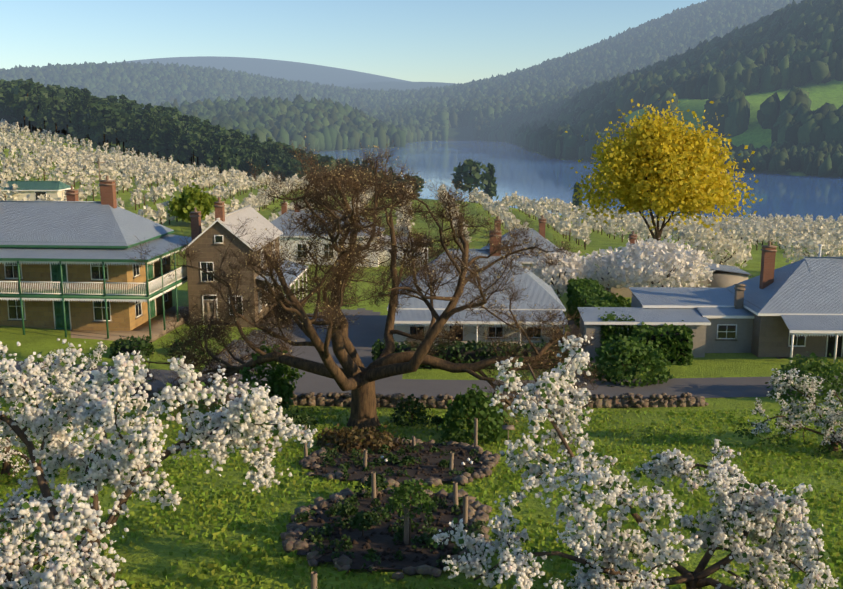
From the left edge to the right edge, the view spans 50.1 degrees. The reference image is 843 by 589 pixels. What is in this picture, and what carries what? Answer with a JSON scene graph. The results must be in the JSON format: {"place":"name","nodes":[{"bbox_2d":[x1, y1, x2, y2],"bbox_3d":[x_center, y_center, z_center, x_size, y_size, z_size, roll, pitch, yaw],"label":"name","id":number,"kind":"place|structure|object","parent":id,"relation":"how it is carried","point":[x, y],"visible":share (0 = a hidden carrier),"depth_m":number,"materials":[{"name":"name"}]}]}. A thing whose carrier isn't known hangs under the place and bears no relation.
{"place":"outdoors","nodes":[
{"label":"outdoors","id":0,"kind":"place"},
{"bbox_2d":[0,0,705,83],"label":"sky","id":1,"kind":"structure","parent":0,"point":[445,41],"materials":[{"name":"blue"}]},
{"bbox_2d":[293,442,485,569],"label":"garden bed soil","id":2,"kind":"structure","parent":0,"point":[384,541],"depth_m":26.18,"materials":[{"name":"brown soil"}]},
{"bbox_2d":[0,56,842,588],"bbox_3d":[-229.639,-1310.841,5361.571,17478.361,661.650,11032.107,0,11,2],"label":"terrain","id":3,"kind":"structure","parent":0,"point":[152,550],"depth_m":43.92,"materials":[{"name":"green plant"}]},
{"bbox_2d":[0,341,107,486],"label":"apple tree","id":4,"kind":"object","parent":3,"relation":"on","point":[6,461],"visible":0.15,"depth_m":33.36,"materials":[{"name":"white plant"}]},
{"bbox_2d":[0,338,317,588],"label":"apple tree","id":5,"kind":"object","parent":3,"relation":"on","point":[64,557],"visible":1,"depth_m":19.46,"materials":[{"name":"white plant"}]},
{"bbox_2d":[167,182,217,224],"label":"lime tree","id":6,"kind":"object","parent":3,"relation":"on","point":[182,206],"visible":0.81,"depth_m":123.37,"materials":[{"name":"green plant"}]},
{"bbox_2d":[238,340,304,409],"bbox_3d":[-7.634,4.357,45.934,3.009,4.174,2.820,2,11,10],"label":"bush","id":7,"kind":"object","parent":3,"relation":"on","point":[283,388],"visible":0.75,"depth_m":45.43,"materials":[{"name":"green plant"}]},
{"bbox_2d":[0,78,582,207],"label":"trees","id":8,"kind":"object","parent":3,"relation":"on","point":[158,131],"visible":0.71,"depth_m":296.51,"materials":[{"name":"green plant"}]},
{"bbox_2d":[0,379,708,580],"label":"stone walls","id":9,"kind":"structure","parent":3,"relation":"on","point":[291,541],"depth_m":35.07,"materials":[{"name":"grey stone"}]},
{"bbox_2d":[128,136,605,429],"bbox_3d":[-4.672,-0.363,44.151,25.435,14.755,15.093,5,12,23],"label":"bare oak tree","id":10,"kind":"object","parent":3,"relation":"on","point":[355,376],"visible":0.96,"depth_m":41.22,"materials":[{"name":"brown plant"}]},
{"bbox_2d":[92,158,676,588],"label":"wooden posts","id":11,"kind":"object","parent":3,"relation":"on","point":[406,524],"visible":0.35,"depth_m":28.30,"materials":[{"name":"brown wood"}]},
{"bbox_2d":[0,0,842,177],"bbox_3d":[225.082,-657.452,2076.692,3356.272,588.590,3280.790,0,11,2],"label":"forested hills","id":12,"kind":"structure","parent":3,"relation":"on","point":[725,56],"depth_m":1242.56,"materials":[{"name":"green plant"}]},
{"bbox_2d":[0,176,842,363],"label":"houses","id":13,"kind":"structure","parent":3,"relation":"on","point":[68,264],"depth_m":64.83,"materials":[{"name":"metal"}]},
{"bbox_2d":[0,396,842,588],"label":"lawn grass tufts","id":14,"kind":"object","parent":3,"relation":"on","point":[760,454],"visible":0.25,"depth_m":30.29,"materials":[{"name":"green plant"}]},
{"bbox_2d":[0,118,842,262],"bbox_3d":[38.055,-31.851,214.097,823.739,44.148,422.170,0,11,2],"label":"blossoming orchard","id":15,"kind":"object","parent":3,"relation":"on","point":[750,229],"visible":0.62,"depth_m":168.38,"materials":[{"name":"white plant"}]},
{"bbox_2d":[109,277,842,571],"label":"shrubs","id":16,"kind":"object","parent":3,"relation":"on","point":[658,349],"visible":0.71,"depth_m":41.16,"materials":[{"name":"green plant"}]},
{"bbox_2d":[430,329,838,588],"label":"apple tree","id":17,"kind":"object","parent":3,"relation":"on","point":[768,516],"visible":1,"depth_m":19.26,"materials":[{"name":"white plant"}]},
{"bbox_2d":[565,93,762,240],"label":"yellow poplar tree","id":18,"kind":"object","parent":3,"relation":"on","point":[659,166],"visible":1,"depth_m":94.71,"materials":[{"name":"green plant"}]},
{"bbox_2d":[527,232,842,298],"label":"blossoming trees","id":19,"kind":"object","parent":3,"relation":"on","point":[631,261],"visible":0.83,"depth_m":78.09,"materials":[{"name":"white plant"}]},
{"bbox_2d":[731,368,842,459],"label":"apple tree","id":20,"kind":"object","parent":3,"relation":"on","point":[783,382],"visible":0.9,"depth_m":38.80,"materials":[{"name":"white plant"}]},
{"bbox_2d":[0,308,842,397],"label":"road","id":21,"kind":"structure","parent":0,"point":[366,333],"depth_m":54.91,"materials":[{"name":"grey asphalt"}]},
{"bbox_2d":[307,141,842,222],"bbox_3d":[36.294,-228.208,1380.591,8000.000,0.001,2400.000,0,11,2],"label":"lake water","id":22,"kind":"structure","parent":0,"point":[521,171],"depth_m":534.05,"materials":[{"name":"blue liquid"}]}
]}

